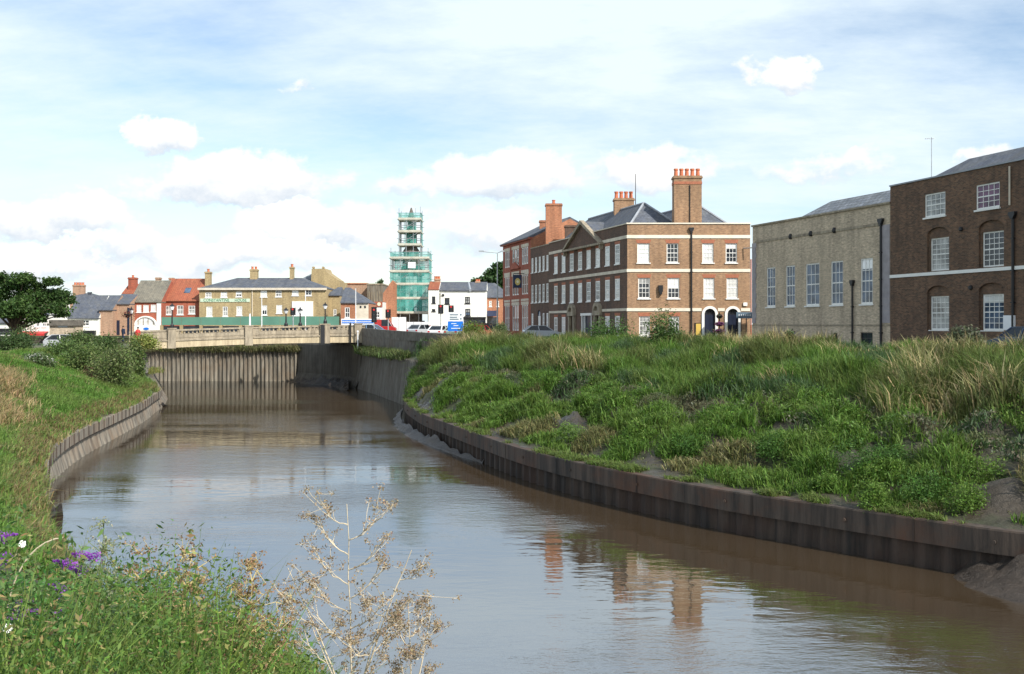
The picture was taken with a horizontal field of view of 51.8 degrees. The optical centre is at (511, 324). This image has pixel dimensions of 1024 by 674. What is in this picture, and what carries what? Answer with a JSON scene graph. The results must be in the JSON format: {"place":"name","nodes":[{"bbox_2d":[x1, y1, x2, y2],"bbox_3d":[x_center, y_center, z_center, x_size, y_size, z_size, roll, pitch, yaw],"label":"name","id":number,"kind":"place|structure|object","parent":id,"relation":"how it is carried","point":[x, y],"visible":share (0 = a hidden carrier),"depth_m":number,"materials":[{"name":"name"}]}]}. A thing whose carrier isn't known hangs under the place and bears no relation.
{"place":"outdoors","nodes":[
{"label":"outdoors","id":0,"kind":"place"},
{"bbox_2d":[0,345,163,596],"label":"river bank","id":1,"kind":"structure","parent":0,"point":[4,569],"depth_m":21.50,"materials":[{"name":"green plant"}]},
{"bbox_2d":[0,362,62,429],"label":"dry reeds","id":2,"kind":"object","parent":1,"relation":"on","point":[9,410],"visible":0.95,"depth_m":58.77,"materials":[{"name":"beige plant"}]},
{"bbox_2d":[18,351,60,366],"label":"bush","id":3,"kind":"object","parent":1,"relation":"on","point":[45,359],"visible":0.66,"depth_m":79.86,"materials":[{"name":"green plant"}]},
{"bbox_2d":[41,336,86,358],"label":"bush","id":4,"kind":"object","parent":1,"relation":"on","point":[65,345],"visible":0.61,"depth_m":87.64,"materials":[{"name":"green plant"}]},
{"bbox_2d":[0,514,150,672],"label":"butterfly bush","id":5,"kind":"object","parent":1,"relation":"on","point":[69,569],"visible":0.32,"depth_m":6.00,"materials":[{"name":"green plant"}]},
{"bbox_2d":[62,336,108,373],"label":"bush","id":6,"kind":"object","parent":1,"relation":"on","point":[77,359],"visible":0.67,"depth_m":83.87,"materials":[{"name":"green plant"}]},
{"bbox_2d":[73,516,130,643],"bbox_3d":[-2.994,2.352,7.484,0.533,1.994,0.468,0,0,18],"label":"seeding weed","id":7,"kind":"object","parent":1,"relation":"on","point":[102,549],"visible":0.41,"depth_m":7.47,"materials":[{"name":"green plant"}]},
{"bbox_2d":[91,331,123,352],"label":"bush","id":8,"kind":"object","parent":1,"relation":"on","point":[109,341],"visible":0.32,"depth_m":95.83,"materials":[{"name":"green plant"}]},
{"bbox_2d":[87,524,129,625],"bbox_3d":[-2.906,2.478,7.798,0.503,2.062,0.506,0,0,17],"label":"seeding weed","id":9,"kind":"object","parent":1,"relation":"on","point":[101,525],"visible":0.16,"depth_m":7.79,"materials":[{"name":"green plant"}]},
{"bbox_2d":[86,332,140,386],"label":"bush","id":10,"kind":"object","parent":1,"relation":"on","point":[122,358],"visible":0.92,"depth_m":81.30,"materials":[{"name":"green plant"}]},
{"bbox_2d":[126,333,148,377],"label":"bush","id":11,"kind":"object","parent":1,"relation":"on","point":[141,356],"visible":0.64,"depth_m":92.84,"materials":[{"name":"green plant"}]},
{"bbox_2d":[118,537,164,634],"bbox_3d":[-2.523,2.408,7.200,0.527,1.911,0.475,0,0,0],"label":"seeding weed","id":12,"kind":"object","parent":1,"relation":"on","point":[134,564],"visible":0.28,"depth_m":7.19,"materials":[{"name":"plant"}]},
{"bbox_2d":[162,535,217,669],"bbox_3d":[-2.058,2.254,6.570,0.596,1.861,0.445,0,0,-36],"label":"seeding weed","id":13,"kind":"object","parent":1,"relation":"on","point":[190,560],"visible":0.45,"depth_m":6.60,"materials":[{"name":"plant"}]},
{"bbox_2d":[178,552,223,660],"bbox_3d":[-2.057,2.414,6.875,0.500,1.873,0.521,0,0,0],"label":"seeding weed","id":14,"kind":"object","parent":1,"relation":"on","point":[200,557],"visible":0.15,"depth_m":6.89,"materials":[{"name":"plant"}]},
{"bbox_2d":[0,497,409,673],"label":"undergrowth","id":15,"kind":"object","parent":1,"relation":"on","point":[162,658],"visible":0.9,"depth_m":4.94,"materials":[{"name":"green plant"}]},
{"bbox_2d":[217,545,266,669],"bbox_3d":[-1.723,2.267,6.467,0.470,1.841,0.522,0,0,-35],"label":"seeding weed","id":16,"kind":"object","parent":1,"relation":"on","point":[252,563],"visible":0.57,"depth_m":6.50,"materials":[{"name":"plant"}]},
{"bbox_2d":[222,559,275,673],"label":"seeding weed","id":17,"kind":"object","parent":1,"relation":"on","point":[254,610],"visible":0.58,"depth_m":6.40,"materials":[{"name":"plant"}]},
{"bbox_2d":[248,583,302,672],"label":"seeding weed","id":18,"kind":"object","parent":1,"relation":"on","point":[286,626],"visible":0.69,"depth_m":6.60,"materials":[{"name":"plant"}]},
{"bbox_2d":[270,482,461,673],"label":"dead umbellifer","id":19,"kind":"object","parent":1,"relation":"on","point":[350,640],"visible":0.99,"depth_m":5.00,"materials":[{"name":"beige plant"}]},
{"bbox_2d":[367,589,453,673],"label":"dead umbellifer","id":20,"kind":"object","parent":1,"relation":"on","point":[407,654],"visible":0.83,"depth_m":5.20,"materials":[{"name":"beige plant"}]},
{"bbox_2d":[112,294,137,335],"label":"brick terrace","id":21,"kind":"structure","parent":0,"point":[124,302],"depth_m":152.00,"materials":[{"name":"brick"}]},
{"bbox_2d":[0,336,297,350],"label":"river ledge","id":22,"kind":"object","parent":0,"point":[40,340],"visible":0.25,"depth_m":140.75,"materials":[{"name":"concrete"}]},
{"bbox_2d":[39,343,301,352],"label":"ledge grass","id":23,"kind":"structure","parent":22,"relation":"on","point":[265,348],"depth_m":138.85,"materials":[{"name":"green plant"}]},
{"bbox_2d":[134,280,172,330],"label":"shop house","id":24,"kind":"structure","parent":0,"point":[150,305],"depth_m":154.07,"materials":[{"name":"white brick"}]},
{"bbox_2d":[166,279,204,325],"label":"shop building","id":25,"kind":"structure","parent":0,"point":[183,297],"depth_m":156.18,"materials":[{"name":"red brick"}]},
{"bbox_2d":[197,264,333,325],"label":"public house","id":26,"kind":"structure","parent":0,"point":[237,297],"depth_m":155.00,"materials":[{"name":"yellow brick"}]},
{"bbox_2d":[304,267,346,288],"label":"stone building","id":27,"kind":"structure","parent":0,"point":[325,277],"depth_m":178.00,"materials":[{"name":"beige stone"}]},
{"bbox_2d":[366,284,387,301],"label":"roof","id":28,"kind":"structure","parent":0,"point":[375,292],"depth_m":186.00,"materials":[{"name":"stone"}]},
{"bbox_2d":[32,326,752,348],"bbox_3d":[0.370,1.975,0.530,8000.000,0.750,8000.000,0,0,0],"label":"ground","id":29,"kind":"structure","parent":0,"point":[37,345],"depth_m":117.61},
{"bbox_2d":[0,331,38,350],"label":"bush","id":30,"kind":"object","parent":29,"relation":"on","point":[12,342],"visible":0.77,"depth_m":91.69,"materials":[{"name":"green plant"}]},
{"bbox_2d":[2,323,43,347],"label":"bush","id":31,"kind":"object","parent":29,"relation":"on","point":[22,329],"visible":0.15,"depth_m":103.80,"materials":[{"name":"green plant"}]},
{"bbox_2d":[0,270,79,332],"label":"broadleaf tree","id":32,"kind":"object","parent":29,"relation":"on","point":[26,302],"visible":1,"depth_m":117.06,"materials":[{"name":"green plant"}]},
{"bbox_2d":[18,313,67,335],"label":"awning shop","id":33,"kind":"structure","parent":29,"relation":"on","point":[41,326],"depth_m":144.00,"materials":[{"name":"white paint"}]},
{"bbox_2d":[47,320,85,335],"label":"kiosk","id":34,"kind":"object","parent":29,"relation":"on","point":[60,326],"visible":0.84,"depth_m":138.00,"materials":[{"name":"beige paint"}]},
{"bbox_2d":[57,327,99,347],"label":"bush","id":35,"kind":"object","parent":29,"relation":"on","point":[82,336],"visible":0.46,"depth_m":103.28,"materials":[{"name":"green plant"}]},
{"bbox_2d":[67,295,108,335],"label":"cottage","id":36,"kind":"structure","parent":29,"relation":"on","point":[87,311],"depth_m":150.79,"materials":[{"name":"grey tile"}]},
{"bbox_2d":[98,295,122,335],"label":"brick cottage","id":37,"kind":"structure","parent":29,"relation":"on","point":[107,309],"depth_m":150.50,"materials":[{"name":"brick"}]},
{"bbox_2d":[129,323,364,348],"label":"road bridge","id":38,"kind":"structure","parent":29,"relation":"on","point":[245,335],"depth_m":118.17,"materials":[{"name":"concrete"}]},
{"bbox_2d":[383,280,399,322],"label":"gabled house","id":39,"kind":"structure","parent":29,"relation":"on","point":[390,296],"depth_m":165.00,"materials":[{"name":"orange brick"}]},
{"bbox_2d":[398,208,424,321],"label":"monument","id":40,"kind":"object","parent":29,"relation":"on","point":[406,251],"visible":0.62,"depth_m":169.01,"materials":[{"name":"concrete"}]},
{"bbox_2d":[362,328,461,350],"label":"concrete parapet","id":41,"kind":"structure","parent":29,"relation":"on","point":[386,339],"depth_m":108.44,"materials":[{"name":"grey concrete"}]},
{"bbox_2d":[428,276,440,324],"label":"white house","id":42,"kind":"structure","parent":29,"relation":"on","point":[433,298],"depth_m":164.00,"materials":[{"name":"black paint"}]},
{"bbox_2d":[448,312,462,333],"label":"road sign","id":43,"kind":"object","parent":29,"relation":"on","point":[455,320],"visible":0.85,"depth_m":112.00,"materials":[{"name":"metal"}]},
{"bbox_2d":[439,279,487,324],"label":"white building","id":44,"kind":"structure","parent":29,"relation":"on","point":[468,300],"depth_m":165.00,"materials":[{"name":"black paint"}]},
{"bbox_2d":[456,318,489,335],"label":"bush","id":45,"kind":"object","parent":29,"relation":"on","point":[469,327],"visible":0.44,"depth_m":95.50,"materials":[{"name":"green plant"}]},
{"bbox_2d":[478,261,502,288],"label":"background tree","id":46,"kind":"object","parent":29,"relation":"on","point":[490,275],"visible":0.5,"depth_m":184.37,"materials":[{"name":"green plant"}]},
{"bbox_2d":[500,217,578,335],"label":"office building","id":47,"kind":"structure","parent":29,"relation":"on","point":[517,301],"depth_m":132.42,"materials":[{"name":"red brick"}]},
{"bbox_2d":[530,200,576,336],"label":"terrace house","id":48,"kind":"structure","parent":29,"relation":"on","point":[540,275],"depth_m":124.60,"materials":[{"name":"brick"}]},
{"bbox_2d":[549,168,751,338],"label":"corner house","id":49,"kind":"structure","parent":29,"relation":"on","point":[687,258],"depth_m":97.11,"materials":[{"name":"brown brick"}]},
{"bbox_2d":[636,243,650,263],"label":"window","id":50,"kind":"structure","parent":49,"relation":"in","point":[642,248],"depth_m":97.11,"materials":[{"name":"white paint"}]},
{"bbox_2d":[637,278,650,299],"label":"window","id":51,"kind":"structure","parent":49,"relation":"in","point":[643,283],"depth_m":97.09,"materials":[{"name":"white paint"}]},
{"bbox_2d":[666,243,678,263],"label":"window","id":52,"kind":"structure","parent":49,"relation":"in","point":[672,248],"depth_m":97.11,"materials":[{"name":"white paint"}]},
{"bbox_2d":[667,278,679,299],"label":"window","id":53,"kind":"structure","parent":49,"relation":"in","point":[673,283],"depth_m":97.11,"materials":[{"name":"white paint"}]},
{"bbox_2d":[701,243,714,263],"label":"window","id":54,"kind":"structure","parent":49,"relation":"in","point":[707,248],"depth_m":97.11,"materials":[{"name":"white paint"}]},
{"bbox_2d":[703,278,715,299],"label":"window","id":55,"kind":"structure","parent":49,"relation":"in","point":[708,283],"depth_m":97.11,"materials":[{"name":"white glass"}]},
{"bbox_2d":[725,243,737,263],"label":"window","id":56,"kind":"structure","parent":49,"relation":"in","point":[731,248],"depth_m":97.11,"materials":[{"name":"white paint"}]},
{"bbox_2d":[726,278,738,299],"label":"window","id":57,"kind":"structure","parent":49,"relation":"in","point":[732,283],"depth_m":97.11,"materials":[{"name":"white glass"}]},
{"bbox_2d":[751,190,889,345],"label":"hall","id":58,"kind":"structure","parent":29,"relation":"on","point":[825,267],"depth_m":76.89,"materials":[{"name":"grey brick"}]},
{"bbox_2d":[765,267,775,307],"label":"window","id":59,"kind":"structure","parent":58,"relation":"in","point":[770,271],"depth_m":84.21,"materials":[{"name":"grey glass"}]},
{"bbox_2d":[784,265,795,307],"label":"window","id":60,"kind":"structure","parent":58,"relation":"in","point":[790,270],"depth_m":81.60,"materials":[{"name":"glass"}]},
{"bbox_2d":[804,263,819,306],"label":"window","id":61,"kind":"structure","parent":58,"relation":"in","point":[812,270],"depth_m":78.76,"materials":[{"name":"glass"}]},
{"bbox_2d":[829,261,843,305],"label":"window","id":62,"kind":"structure","parent":58,"relation":"in","point":[836,266],"depth_m":75.76,"materials":[{"name":"glass"}]},
{"bbox_2d":[859,258,873,305],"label":"window","id":63,"kind":"structure","parent":58,"relation":"in","point":[866,263],"depth_m":72.47,"materials":[{"name":"glass"}]},
{"bbox_2d":[889,147,1023,343],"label":"town house","id":64,"kind":"structure","parent":29,"relation":"on","point":[957,244],"depth_m":63.60,"materials":[{"name":"brick"}]},
{"bbox_2d":[923,191,945,219],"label":"window","id":65,"kind":"structure","parent":64,"relation":"in","point":[935,202],"depth_m":65.76,"materials":[{"name":"white paint"}]},
{"bbox_2d":[928,296,948,330],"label":"window","id":66,"kind":"structure","parent":64,"relation":"in","point":[939,304],"depth_m":65.52,"materials":[{"name":"white paint"}]},
{"bbox_2d":[931,237,948,270],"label":"window","id":67,"kind":"structure","parent":64,"relation":"in","point":[939,246],"depth_m":65.52,"materials":[{"name":"white paint"}]},
{"bbox_2d":[974,181,1000,211],"bbox_3d":[27.615,-7.403,61.215,0.782,1.565,2.095,0,0,0],"label":"window","id":68,"kind":"structure","parent":64,"relation":"in","point":[988,195],"depth_m":61.23,"materials":[{"name":"white paint"}]},
{"bbox_2d":[980,294,1003,330],"bbox_3d":[27.820,-0.653,60.969,0.747,2.210,1.909,0,0,0],"label":"window","id":69,"kind":"structure","parent":64,"relation":"in","point":[993,304],"depth_m":61.08,"materials":[{"name":"white paint"}]},
{"bbox_2d":[983,230,1003,266],"bbox_3d":[27.820,-4.301,60.969,0.747,2.162,1.909,0,0,0],"label":"window","id":70,"kind":"structure","parent":64,"relation":"in","point":[993,242],"depth_m":61.08,"materials":[{"name":"white paint"}]},
{"bbox_2d":[361,340,437,359],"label":"river ledge","id":71,"kind":"object","parent":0,"point":[424,344],"visible":0.14,"depth_m":98.99,"materials":[{"name":"concrete"}]},
{"bbox_2d":[351,344,414,360],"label":"ledge grass","id":72,"kind":"structure","parent":71,"relation":"on","point":[391,353],"depth_m":106.66,"materials":[{"name":"green plant"}]},
{"bbox_2d":[487,283,502,326],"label":"brick house","id":73,"kind":"structure","parent":0,"point":[492,304],"depth_m":170.00,"materials":[{"name":"white paint"}]},
{"bbox_2d":[0,0,1023,323],"label":"sky","id":74,"kind":"structure","parent":0,"point":[143,139],"materials":[{"name":"blue"}]},
{"bbox_2d":[49,381,1023,673],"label":"river water","id":75,"kind":"structure","parent":0,"point":[543,579],"depth_m":33.51,"materials":[{"name":"brown liquid"}]},
{"bbox_2d":[41,390,161,570],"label":"retaining wall","id":76,"kind":"structure","parent":75,"relation":"in","point":[73,448],"depth_m":64.29,"materials":[{"name":"concrete"}]},
{"bbox_2d":[121,348,167,403],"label":"wing wall","id":77,"kind":"structure","parent":75,"relation":"in","point":[163,398],"depth_m":103.76,"materials":[{"name":"concrete"}]},
{"bbox_2d":[126,332,164,349],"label":"bush","id":78,"kind":"object","parent":77,"relation":"on","point":[150,342],"visible":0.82,"depth_m":106.57,"materials":[{"name":"green plant"}]},
{"bbox_2d":[145,351,297,380],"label":"sheet piling","id":79,"kind":"object","parent":75,"relation":"in","point":[232,366],"visible":0.45,"depth_m":139.46,"materials":[{"name":"grey metal"}]},
{"bbox_2d":[290,375,347,389],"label":"mud shoal","id":80,"kind":"structure","parent":75,"relation":"in","point":[342,384],"depth_m":130.89,"materials":[{"name":"soil"}]},
{"bbox_2d":[293,343,361,388],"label":"bridge abutment","id":81,"kind":"object","parent":75,"relation":"in","point":[316,361],"visible":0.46,"depth_m":132.64,"materials":[{"name":"concrete"}]},
{"bbox_2d":[356,355,417,404],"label":"sheet piling","id":82,"kind":"object","parent":75,"relation":"in","point":[382,377],"visible":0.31,"depth_m":108.90,"materials":[{"name":"grey metal"}]},
{"bbox_2d":[393,408,483,462],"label":"mud shoal","id":83,"kind":"structure","parent":75,"relation":"in","point":[434,441],"depth_m":66.96,"materials":[{"name":"grey soil"}]},
{"bbox_2d":[403,400,1023,572],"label":"retaining wall","id":84,"kind":"structure","parent":75,"relation":"in","point":[949,546],"depth_m":37.03,"materials":[{"name":"black metal"}]},
{"bbox_2d":[953,553,1023,603],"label":"mud shoal","id":85,"kind":"structure","parent":75,"relation":"in","point":[1003,579],"depth_m":29.99,"materials":[{"name":"grey soil"}]},
{"bbox_2d":[401,324,1023,529],"bbox_3d":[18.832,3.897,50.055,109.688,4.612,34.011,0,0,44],"label":"river bank","id":86,"kind":"structure","parent":0,"point":[1005,498],"depth_m":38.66,"materials":[{"name":"green plant"}]},
{"bbox_2d":[548,420,590,445],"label":"bush","id":87,"kind":"object","parent":86,"relation":"on","point":[567,430],"visible":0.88,"depth_m":50.68,"materials":[{"name":"green plant"}]},
{"bbox_2d":[582,313,641,338],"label":"bush","id":88,"kind":"object","parent":86,"relation":"on","point":[606,329],"visible":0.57,"depth_m":83.84,"materials":[{"name":"green plant"}]},
{"bbox_2d":[639,303,689,343],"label":"bush","id":89,"kind":"object","parent":86,"relation":"on","point":[661,330],"visible":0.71,"depth_m":75.64,"materials":[{"name":"green plant"}]},
{"bbox_2d":[665,428,710,457],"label":"bush","id":90,"kind":"object","parent":86,"relation":"on","point":[685,450],"visible":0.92,"depth_m":43.76,"materials":[{"name":"green plant"}]},
{"bbox_2d":[409,350,1023,495],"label":"bank weeds","id":91,"kind":"object","parent":86,"relation":"on","point":[804,413],"visible":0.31,"depth_m":47.43,"materials":[{"name":"green plant"}]},
{"bbox_2d":[751,426,792,462],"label":"bush","id":92,"kind":"object","parent":86,"relation":"on","point":[772,450],"visible":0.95,"depth_m":40.99,"materials":[{"name":"green plant"}]},
{"bbox_2d":[810,468,847,493],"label":"bush","id":93,"kind":"object","parent":86,"relation":"on","point":[817,481],"visible":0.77,"depth_m":36.46,"materials":[{"name":"green plant"}]},
{"bbox_2d":[823,426,889,477],"bbox_3d":[12.159,4.502,37.121,2.744,1.861,1.950,0,0,0],"label":"bush","id":94,"kind":"object","parent":86,"relation":"on","point":[864,452],"visible":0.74,"depth_m":37.17,"materials":[{"name":"green plant"}]},
{"bbox_2d":[854,474,891,509],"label":"bush","id":95,"kind":"object","parent":86,"relation":"on","point":[875,494],"visible":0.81,"depth_m":34.04,"materials":[{"name":"green plant"}]},
{"bbox_2d":[867,440,920,462],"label":"bush","id":96,"kind":"object","parent":86,"relation":"on","point":[894,454],"visible":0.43,"depth_m":37.79,"materials":[{"name":"green plant"}]},
{"bbox_2d":[897,464,955,508],"bbox_3d":[13.483,5.277,34.296,2.119,1.446,1.814,0,0,0],"label":"bush","id":97,"kind":"object","parent":86,"relation":"on","point":[928,493],"visible":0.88,"depth_m":34.13,"materials":[{"name":"green plant"}]},
{"bbox_2d":[939,475,990,515],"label":"bush","id":98,"kind":"object","parent":86,"relation":"on","point":[971,497],"visible":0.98,"depth_m":32.72,"materials":[{"name":"green plant"}]},
{"bbox_2d":[944,324,986,344],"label":"bush","id":99,"kind":"object","parent":86,"relation":"on","point":[960,331],"visible":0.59,"depth_m":50.14,"materials":[{"name":"green plant"}]},
{"bbox_2d":[955,446,1013,482],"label":"bush","id":100,"kind":"object","parent":86,"relation":"on","point":[987,472],"visible":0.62,"depth_m":34.58,"materials":[{"name":"green plant"}]},
{"label":"town square","id":101,"kind":"structure","parent":0,"visible":0},
{"bbox_2d":[160,316,338,332],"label":"green hoarding","id":102,"kind":"object","parent":101,"relation":"on","point":[255,320],"visible":0.52,"depth_m":148.00,"materials":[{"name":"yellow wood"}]},
{"bbox_2d":[164,326,335,332],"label":"fence","id":103,"kind":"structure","parent":102,"relation":"in","point":[165,327],"depth_m":148.19,"materials":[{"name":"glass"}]},
{"bbox_2d":[328,287,343,324],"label":"brick annexe","id":104,"kind":"structure","parent":101,"relation":"on","point":[335,295],"depth_m":157.00,"materials":[{"name":"yellow brick"}]},
{"bbox_2d":[340,288,375,318],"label":"corner shop","id":105,"kind":"structure","parent":101,"relation":"on","point":[364,304],"depth_m":148.00,"materials":[{"name":"orange brick"}]},
{"bbox_2d":[392,317,427,330],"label":"site hoarding","id":106,"kind":"object","parent":101,"relation":"on","point":[400,323],"visible":0.47,"depth_m":160.00,"materials":[{"name":"white"}]},
{"bbox_2d":[389,206,432,321],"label":"scaffolding","id":107,"kind":"object","parent":101,"relation":"on","point":[423,284],"visible":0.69,"depth_m":167.18,"materials":[{"name":"green metal"}]},
{"label":"road","id":108,"kind":"structure","parent":0,"visible":0},
{"bbox_2d":[522,325,561,336],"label":"parked car","id":109,"kind":"object","parent":108,"relation":"on","point":[544,330],"visible":0.39,"depth_m":114.20,"materials":[{"name":"silver metal"}]},
{"bbox_2d":[987,327,1023,347],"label":"parked car","id":110,"kind":"object","parent":108,"relation":"on","point":[1013,331],"visible":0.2,"depth_m":54.56,"materials":[{"name":"grey metal"}]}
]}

